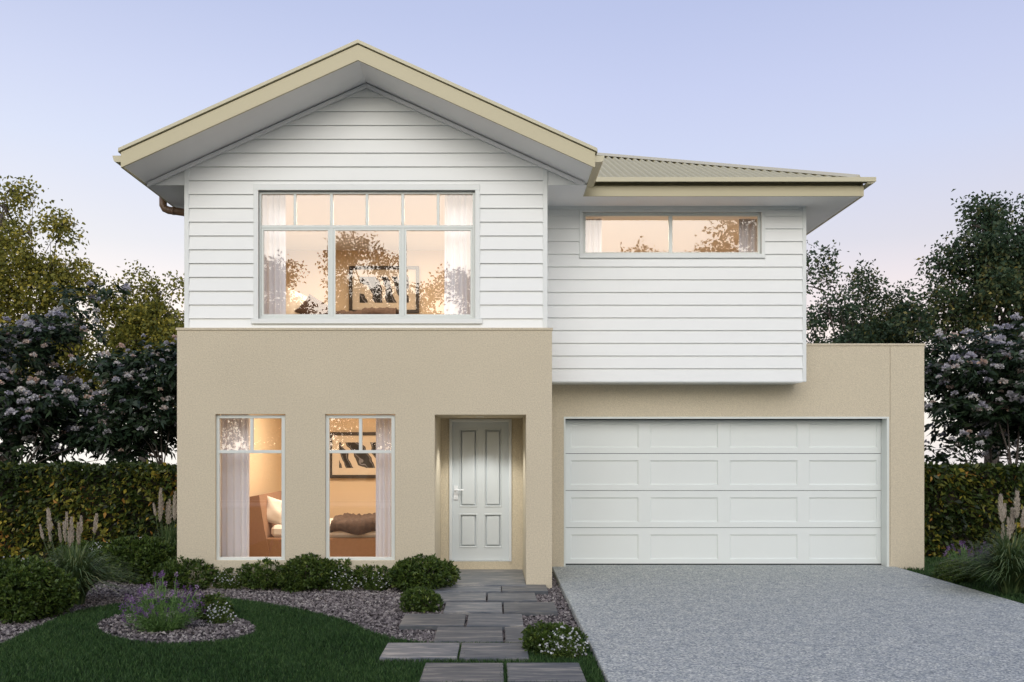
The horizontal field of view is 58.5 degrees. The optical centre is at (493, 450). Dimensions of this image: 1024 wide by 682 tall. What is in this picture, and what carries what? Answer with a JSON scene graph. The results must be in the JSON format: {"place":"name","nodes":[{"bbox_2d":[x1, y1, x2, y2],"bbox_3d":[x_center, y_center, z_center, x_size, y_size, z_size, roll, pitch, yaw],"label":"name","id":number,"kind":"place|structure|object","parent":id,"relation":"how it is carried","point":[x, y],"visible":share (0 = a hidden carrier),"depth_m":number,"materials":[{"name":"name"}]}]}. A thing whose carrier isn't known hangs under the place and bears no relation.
{"place":"outdoors","nodes":[
{"label":"outdoors","id":0,"kind":"place"},
{"bbox_2d":[0,560,579,642],"bbox_3d":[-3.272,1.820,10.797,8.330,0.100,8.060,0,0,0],"label":"gravel","id":1,"kind":"structure","parent":0,"point":[388,615],"depth_m":10.83,"materials":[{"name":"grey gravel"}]},
{"bbox_2d":[0,554,81,624],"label":"shrub","id":2,"kind":"object","parent":1,"relation":"on","point":[26,594],"visible":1,"depth_m":9.70,"materials":[{"name":"green plant"}]},
{"bbox_2d":[52,539,111,559],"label":"shrub","id":3,"kind":"object","parent":1,"relation":"on","point":[94,546],"visible":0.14,"depth_m":14.56,"materials":[{"name":"green plant"}]},
{"bbox_2d":[0,459,176,560],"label":"hedge","id":4,"kind":"object","parent":1,"relation":"on","point":[119,498],"visible":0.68,"depth_m":15.02,"materials":[{"name":"green plant"}]},
{"bbox_2d":[37,508,143,605],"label":"plume grass","id":5,"kind":"object","parent":1,"relation":"on","point":[77,561],"depth_m":10.67,"materials":[{"name":"green plant"}]},
{"bbox_2d":[89,545,125,580],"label":"shrub","id":6,"kind":"object","parent":1,"relation":"on","point":[98,553],"visible":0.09,"depth_m":12.61,"materials":[{"name":"green plant"}]},
{"bbox_2d":[102,532,176,585],"bbox_3d":[-4.815,1.485,12.609,1.046,0.737,1.019,0,0,0],"label":"shrub","id":7,"kind":"object","parent":1,"relation":"on","point":[145,555],"visible":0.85,"depth_m":12.31,"materials":[{"name":"green plant"}]},
{"bbox_2d":[153,487,176,553],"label":"plume grass","id":8,"kind":"object","parent":1,"relation":"on","point":[170,535],"depth_m":13.63,"materials":[{"name":"beige"}]},
{"bbox_2d":[163,538,176,578],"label":"shrub","id":9,"kind":"object","parent":1,"relation":"on","point":[174,545],"visible":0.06,"depth_m":13.03,"materials":[{"name":"green plant"}]},
{"bbox_2d":[151,555,220,590],"bbox_3d":[-3.988,1.595,12.129,0.981,0.501,1.007,0,0,0],"label":"shrub","id":10,"kind":"object","parent":1,"relation":"on","point":[170,567],"visible":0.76,"depth_m":11.83,"materials":[{"name":"green plant"}]},
{"bbox_2d":[211,567,242,589],"bbox_3d":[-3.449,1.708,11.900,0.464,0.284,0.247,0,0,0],"label":"white flower plant","id":11,"kind":"object","parent":1,"relation":"on","point":[229,585],"visible":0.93,"depth_m":11.88,"materials":[{"name":"green plant"}]},
{"bbox_2d":[235,557,288,589],"bbox_3d":[-2.991,1.622,11.951,0.788,0.445,0.731,0,0,0],"label":"shrub","id":12,"kind":"object","parent":1,"relation":"on","point":[249,578],"visible":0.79,"depth_m":11.78,"materials":[{"name":"green plant"}]},
{"bbox_2d":[276,552,342,593],"bbox_3d":[-2.402,1.586,11.869,0.860,0.523,0.834,0,0,0],"label":"shrub","id":13,"kind":"object","parent":1,"relation":"on","point":[295,580],"visible":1,"depth_m":11.67,"materials":[{"name":"green plant"}]},
{"bbox_2d":[319,558,364,588],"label":"shrub","id":14,"kind":"object","parent":1,"relation":"on","point":[347,570],"visible":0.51,"depth_m":11.86,"materials":[{"name":"green plant"}]},
{"bbox_2d":[327,565,357,591],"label":"white flower plant","id":15,"kind":"object","parent":1,"relation":"on","point":[343,587],"visible":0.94,"depth_m":11.74,"materials":[{"name":"green plant"}]},
{"bbox_2d":[353,562,391,590],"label":"shrub","id":16,"kind":"object","parent":1,"relation":"on","point":[368,573],"visible":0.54,"depth_m":11.84,"materials":[{"name":"green plant"}]},
{"bbox_2d":[358,572,389,591],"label":"white flower plant","id":17,"kind":"object","parent":1,"relation":"on","point":[376,584],"visible":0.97,"depth_m":11.75,"materials":[{"name":"green plant"}]},
{"bbox_2d":[398,585,443,612],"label":"shrub","id":18,"kind":"object","parent":1,"relation":"on","point":[417,601],"visible":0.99,"depth_m":10.19,"materials":[{"name":"green plant"}]},
{"bbox_2d":[387,553,460,592],"bbox_3d":[-0.895,1.592,11.806,0.963,0.533,0.916,0,0,0],"label":"shrub","id":19,"kind":"object","parent":1,"relation":"on","point":[403,573],"visible":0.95,"depth_m":11.60,"materials":[{"name":"green plant"}]},
{"bbox_2d":[399,614,465,629],"bbox_3d":[-0.628,1.788,9.539,0.655,0.050,0.662,0,0,0],"label":"paver","id":20,"kind":"object","parent":1,"relation":"on","point":[422,621],"visible":0.9,"depth_m":9.41,"materials":[{"name":"grey stone"}]},
{"bbox_2d":[438,593,485,603],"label":"paver","id":21,"kind":"object","parent":1,"relation":"on","point":[463,597],"visible":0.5,"depth_m":10.94,"materials":[{"name":"grey stone"}]},
{"bbox_2d":[431,586,500,594],"bbox_3d":[-0.374,1.788,11.784,0.934,0.050,0.689,0,0,0],"label":"paver","id":22,"kind":"object","parent":1,"relation":"on","point":[472,589],"visible":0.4,"depth_m":11.58,"materials":[{"name":"grey stone"}]},
{"bbox_2d":[433,627,502,644],"bbox_3d":[-0.239,1.786,8.780,0.645,0.050,0.688,0,0,0],"label":"paver","id":23,"kind":"object","parent":1,"relation":"on","point":[471,634],"visible":0.76,"depth_m":8.74,"materials":[{"name":"grey stone"}]},
{"bbox_2d":[443,602,501,614],"bbox_3d":[-0.231,1.790,10.317,0.648,0.050,0.634,0,0,0],"label":"paver","id":24,"kind":"object","parent":1,"relation":"on","point":[467,608],"visible":0.82,"depth_m":10.20,"materials":[{"name":"grey stone"}]},
{"bbox_2d":[446,569,525,589],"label":"porch floor","id":25,"kind":"structure","parent":1,"relation":"on","point":[492,577],"depth_m":12.58,"materials":[{"name":"grey stone"}]},
{"bbox_2d":[467,614,523,629],"bbox_3d":[0.013,1.789,9.539,0.575,0.050,0.662,0,0,0],"label":"paver","id":26,"kind":"object","parent":1,"relation":"on","point":[503,621],"visible":0.76,"depth_m":9.48,"materials":[{"name":"grey stone"}]},
{"bbox_2d":[487,593,536,603],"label":"paver","id":27,"kind":"object","parent":1,"relation":"on","point":[511,597],"visible":0.76,"depth_m":10.96,"materials":[{"name":"grey stone"}]},
{"bbox_2d":[505,627,525,642],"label":"paver","id":28,"kind":"object","parent":1,"relation":"on","point":[512,634],"visible":0.32,"depth_m":8.74,"materials":[{"name":"grey stone"}]},
{"bbox_2d":[502,584,547,594],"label":"paver","id":29,"kind":"object","parent":1,"relation":"on","point":[536,589],"visible":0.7,"depth_m":11.57,"materials":[{"name":"grey stone"}]},
{"bbox_2d":[503,602,557,615],"bbox_3d":[0.406,1.790,10.317,0.589,0.050,0.634,0,0,0],"label":"paver","id":30,"kind":"object","parent":1,"relation":"on","point":[535,608],"visible":0.92,"depth_m":10.20,"materials":[{"name":"grey stone"}]},
{"bbox_2d":[539,625,587,658],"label":"white flower plant","id":31,"kind":"object","parent":1,"relation":"on","point":[573,652],"visible":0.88,"depth_m":7.86,"materials":[{"name":"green plant"}]},
{"bbox_2d":[0,596,607,681],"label":"lawn","id":32,"kind":"structure","parent":0,"point":[238,656],"depth_m":7.67,"materials":[{"name":"plant"}]},
{"bbox_2d":[97,611,256,643],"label":"island gravel","id":33,"kind":"structure","parent":32,"relation":"on","point":[215,631],"depth_m":9.00,"materials":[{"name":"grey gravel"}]},
{"bbox_2d":[119,570,205,632],"bbox_3d":[-3.285,1.516,9.040,0.861,0.696,0.678,0,0,0],"label":"lavender","id":34,"kind":"object","parent":33,"relation":"on","point":[153,621],"visible":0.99,"depth_m":8.97,"materials":[{"name":"plant"}]},
{"bbox_2d":[193,591,234,620],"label":"shrub","id":35,"kind":"object","parent":33,"relation":"on","point":[208,600],"visible":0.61,"depth_m":9.65,"materials":[{"name":"green plant"}]},
{"bbox_2d":[203,602,236,624],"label":"white flower plant","id":36,"kind":"object","parent":33,"relation":"on","point":[216,618],"visible":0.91,"depth_m":9.42,"materials":[{"name":"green plant"}]},
{"bbox_2d":[379,643,459,662],"bbox_3d":[-0.642,1.784,8.060,0.660,0.050,0.612,0,0,0],"label":"paver","id":37,"kind":"object","parent":32,"relation":"on","point":[432,651],"visible":0.7,"depth_m":7.99,"materials":[{"name":"grey stone"}]},
{"bbox_2d":[419,663,503,681],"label":"paver","id":38,"kind":"object","parent":32,"relation":"on","point":[463,672],"visible":0.97,"depth_m":7.26,"materials":[{"name":"grey stone"}]},
{"bbox_2d":[459,643,528,662],"bbox_3d":[0.002,1.785,8.060,0.593,0.050,0.612,0,0,0],"label":"paver","id":39,"kind":"object","parent":32,"relation":"on","point":[496,651],"visible":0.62,"depth_m":8.00,"materials":[{"name":"grey stone"}]},
{"bbox_2d":[507,663,585,681],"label":"paver","id":40,"kind":"object","parent":32,"relation":"on","point":[542,672],"visible":0.94,"depth_m":7.25,"materials":[{"name":"grey stone"}]},
{"bbox_2d":[518,620,587,655],"bbox_3d":[0.492,1.690,8.183,0.575,0.309,0.612,0,0,-41],"label":"shrub","id":41,"kind":"object","parent":32,"relation":"on","point":[533,636],"visible":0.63,"depth_m":8.10,"materials":[{"name":"green plant"}]},
{"bbox_2d":[0,0,1023,464],"label":"sky","id":42,"kind":"structure","parent":0,"point":[924,99],"materials":[{"name":"blue"}]},
{"bbox_2d":[552,565,1023,681],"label":"driveway","id":43,"kind":"structure","parent":0,"point":[758,623],"depth_m":9.19,"materials":[{"name":"concrete"}]},
{"bbox_2d":[899,555,1023,603],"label":"side grass","id":44,"kind":"structure","parent":0,"point":[929,562],"depth_m":12.16,"materials":[{"name":"green plant"}]},
{"bbox_2d":[921,490,1023,596],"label":"plume grass","id":45,"kind":"object","parent":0,"point":[1004,562],"depth_m":11.28,"materials":[{"name":"green plant"}]},
{"bbox_3d":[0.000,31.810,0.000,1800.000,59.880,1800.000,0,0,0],"label":"ground","id":46,"kind":"structure","parent":0,"visible":0},
{"bbox_2d":[0,175,107,462],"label":"tree","id":47,"kind":"object","parent":46,"relation":"on","point":[41,277],"visible":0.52,"depth_m":23.69,"materials":[{"name":"green plant"}]},
{"bbox_2d":[0,281,146,464],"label":"flowering tree","id":48,"kind":"object","parent":46,"relation":"on","point":[30,413],"visible":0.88,"depth_m":17.80,"materials":[{"name":"green plant"}]},
{"bbox_2d":[66,333,176,463],"bbox_3d":[-6.682,-0.121,17.731,2.720,4.272,2.711,0,0,0],"label":"flowering tree","id":49,"kind":"object","parent":46,"relation":"on","point":[140,390],"visible":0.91,"depth_m":17.11,"materials":[{"name":"green plant"}]},
{"bbox_2d":[59,259,183,462],"bbox_3d":[-9.660,-1.603,24.973,4.787,7.277,3.286,0,0,0],"label":"tree","id":50,"kind":"object","parent":46,"relation":"on","point":[134,323],"visible":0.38,"depth_m":24.50,"materials":[{"name":"green plant"}]},
{"bbox_2d":[113,39,924,588],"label":"house","id":51,"kind":"structure","parent":46,"relation":"on","point":[659,379],"depth_m":13.28,"materials":[{"name":"white paint"}]},
{"bbox_2d":[221,418,249,556],"bbox_3d":[-3.517,0.390,12.421,0.406,2.680,0.065,0,0,0],"label":"curtain","id":52,"kind":"object","parent":51,"relation":"hanging from","point":[235,475],"visible":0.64,"depth_m":12.41,"materials":[{"name":"white fabric"}]},
{"bbox_2d":[216,415,284,559],"bbox_3d":[-3.209,0.499,12.078,0.917,1.926,0.064,0,0,0],"label":"window","id":53,"kind":"structure","parent":51,"relation":"in","point":[218,417],"depth_m":12.05,"materials":[{"name":"clear glass"}]},
{"bbox_2d":[262,195,285,313],"bbox_3d":[-3.026,-2.500,12.550,0.346,2.260,0.057,0,0,-4],"label":"curtain","id":54,"kind":"object","parent":51,"relation":"hanging from","point":[273,209],"visible":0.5,"depth_m":12.55,"materials":[{"name":"white fabric"}]},
{"bbox_2d":[249,491,375,556],"bbox_3d":[-2.498,1.218,14.875,2.600,1.064,1.750,0,0,0],"label":"bed","id":55,"kind":"object","parent":51,"relation":"on","point":[264,537],"visible":0.2,"depth_m":14.02,"materials":[{"name":"brown fabric"}]},
{"bbox_2d":[267,496,280,523],"bbox_3d":[-3.290,1.000,14.420,0.720,0.440,0.262,14,-25,-4],"label":"pillow","id":56,"kind":"object","parent":55,"relation":"on","point":[273,510],"visible":0.34,"depth_m":14.31,"materials":[{"name":"white fabric"}]},
{"bbox_2d":[330,513,375,534],"bbox_3d":[-2.043,1.154,14.738,1.040,0.295,1.536,0,0,0],"label":"throw","id":57,"kind":"object","parent":55,"relation":"on","point":[357,524],"visible":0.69,"depth_m":14.01,"materials":[{"name":"brown fabric"}]},
{"bbox_2d":[330,432,375,477],"bbox_3d":[-2.288,0.090,17.029,1.572,0.856,0.038,0,0,0],"label":"framed picture","id":58,"kind":"object","parent":51,"relation":"attached to","point":[352,465],"visible":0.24,"depth_m":17.03,"materials":[{"name":"multicoloured wood"}]},
{"bbox_2d":[326,415,394,559],"bbox_3d":[-1.762,0.499,12.078,0.918,1.926,0.064,0,0,0],"label":"window","id":59,"kind":"structure","parent":51,"relation":"in","point":[328,451],"depth_m":12.05,"materials":[{"name":"clear glass"}]},
{"bbox_2d":[251,184,481,323],"bbox_3d":[-1.694,-2.618,12.228,3.078,1.861,0.143,0,0,0],"label":"window","id":60,"kind":"structure","parent":51,"relation":"in","point":[259,317],"depth_m":12.24,"materials":[{"name":"white metal"}]},
{"bbox_2d":[376,418,390,556],"bbox_3d":[-1.482,0.390,12.420,0.249,2.680,0.057,0,0,4],"label":"curtain","id":61,"kind":"object","parent":51,"relation":"hanging from","point":[383,493],"visible":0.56,"depth_m":12.42,"materials":[{"name":"white fabric"}]},
{"bbox_2d":[349,266,418,312],"bbox_3d":[-2.005,-2.936,16.699,1.278,0.858,0.038,0,0,0],"label":"framed picture","id":62,"kind":"object","parent":51,"relation":"attached to","point":[374,286],"visible":0.9,"depth_m":16.70,"materials":[{"name":"multicoloured wood"}]},
{"bbox_2d":[444,195,472,313],"bbox_3d":[-0.472,-2.500,12.552,0.422,2.260,0.066,0,0,0],"label":"curtain","id":63,"kind":"object","parent":51,"relation":"hanging from","point":[458,209],"visible":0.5,"depth_m":12.54,"materials":[{"name":"white fabric"}]},
{"bbox_2d":[449,419,511,560],"bbox_3d":[-0.198,0.586,13.494,0.917,2.092,0.132,0,0,0],"label":"front door","id":64,"kind":"structure","parent":51,"relation":"in","point":[480,450],"depth_m":13.52,"materials":[{"name":"grey paint"}]},
{"bbox_2d":[586,218,601,251],"bbox_3d":[1.467,-2.300,13.620,0.280,2.300,0.064,0,0,0],"label":"curtain","id":65,"kind":"object","parent":51,"relation":"hanging from","point":[594,235],"visible":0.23,"depth_m":13.62,"materials":[{"name":"white fabric"}]},
{"bbox_2d":[579,209,764,257],"bbox_3d":[2.594,-3.161,13.338,2.702,0.730,0.124,0,0,0],"label":"window","id":66,"kind":"structure","parent":51,"relation":"in","point":[583,213],"depth_m":13.29,"materials":[{"name":"white metal"}]},
{"bbox_2d":[564,417,888,566],"bbox_3d":[3.509,0.632,13.887,4.915,2.276,0.266,0,0,0],"label":"garage door","id":67,"kind":"structure","parent":51,"relation":"in","point":[638,490],"depth_m":13.99,"materials":[{"name":"white metal"}]},
{"bbox_2d":[739,218,756,251],"bbox_3d":[3.800,-2.300,13.620,0.316,2.300,0.060,0,0,0],"label":"curtain","id":68,"kind":"object","parent":51,"relation":"hanging from","point":[747,234],"visible":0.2,"depth_m":13.62,"materials":[{"name":"white fabric"}]},
{"bbox_2d":[806,239,883,342],"bbox_3d":[9.071,-1.997,25.983,4.735,8.090,3.567,0,0,0],"label":"tree","id":69,"kind":"object","parent":46,"relation":"on","point":[812,320],"visible":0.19,"depth_m":25.82,"materials":[{"name":"green plant"}]},
{"bbox_2d":[817,253,952,401],"bbox_3d":[11.635,-1.883,26.942,4.608,7.817,3.086,0,0,0],"label":"tree","id":70,"kind":"object","parent":46,"relation":"on","point":[882,318],"visible":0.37,"depth_m":26.59,"materials":[{"name":"green plant"}]},
{"bbox_2d":[887,189,1023,463],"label":"tree","id":71,"kind":"object","parent":46,"relation":"on","point":[995,273],"visible":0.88,"depth_m":22.72,"materials":[{"name":"green plant"}]},
{"bbox_2d":[924,313,1023,465],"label":"flowering tree","id":72,"kind":"object","parent":46,"relation":"on","point":[973,407],"visible":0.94,"depth_m":17.67,"materials":[{"name":"green plant"}]},
{"bbox_2d":[924,460,1023,557],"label":"hedge","id":73,"kind":"object","parent":46,"relation":"on","point":[961,504],"visible":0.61,"depth_m":15.22,"materials":[{"name":"green plant"}]},
{"label":"side lawn","id":74,"kind":"structure","parent":0,"visible":0},
{"bbox_2d":[931,558,980,583],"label":"shrub","id":75,"kind":"object","parent":74,"relation":"on","point":[968,578],"visible":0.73,"depth_m":12.28,"materials":[{"name":"green plant"}]},
{"bbox_2d":[941,540,992,582],"bbox_3d":[6.517,1.540,12.491,0.814,0.638,0.661,0,0,0],"label":"lavender","id":76,"kind":"object","parent":74,"relation":"on","point":[971,558],"visible":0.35,"depth_m":12.44,"materials":[{"name":"plant"}]},
{"bbox_3d":[-2.572,-1.795,15.775,2.700,0.890,1.550,0,0,0],"label":"bed","id":77,"kind":"object","parent":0,"visible":0},
{"bbox_2d":[286,286,306,313],"bbox_3d":[-3.326,-2.417,15.400,0.720,0.560,0.292,24,-21,9],"label":"pillow","id":78,"kind":"object","parent":77,"relation":"on","point":[295,300],"visible":0.4,"depth_m":15.30,"materials":[{"name":"white fabric"}]},
{"bbox_2d":[295,293,327,313],"bbox_3d":[-2.993,-2.348,15.260,0.520,0.440,0.215,30,-26,7],"label":"cushion","id":79,"kind":"object","parent":77,"relation":"on","point":[310,304],"visible":0.58,"depth_m":15.18,"materials":[{"name":"white fabric"}]},
{"bbox_2d":[321,307,398,313],"bbox_3d":[-2.220,-2.262,15.691,1.342,0.233,1.433,0,0,0],"label":"throw","id":80,"kind":"object","parent":77,"relation":"on","point":[379,310],"visible":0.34,"depth_m":15.02,"materials":[{"name":"brown fabric"}]}
]}

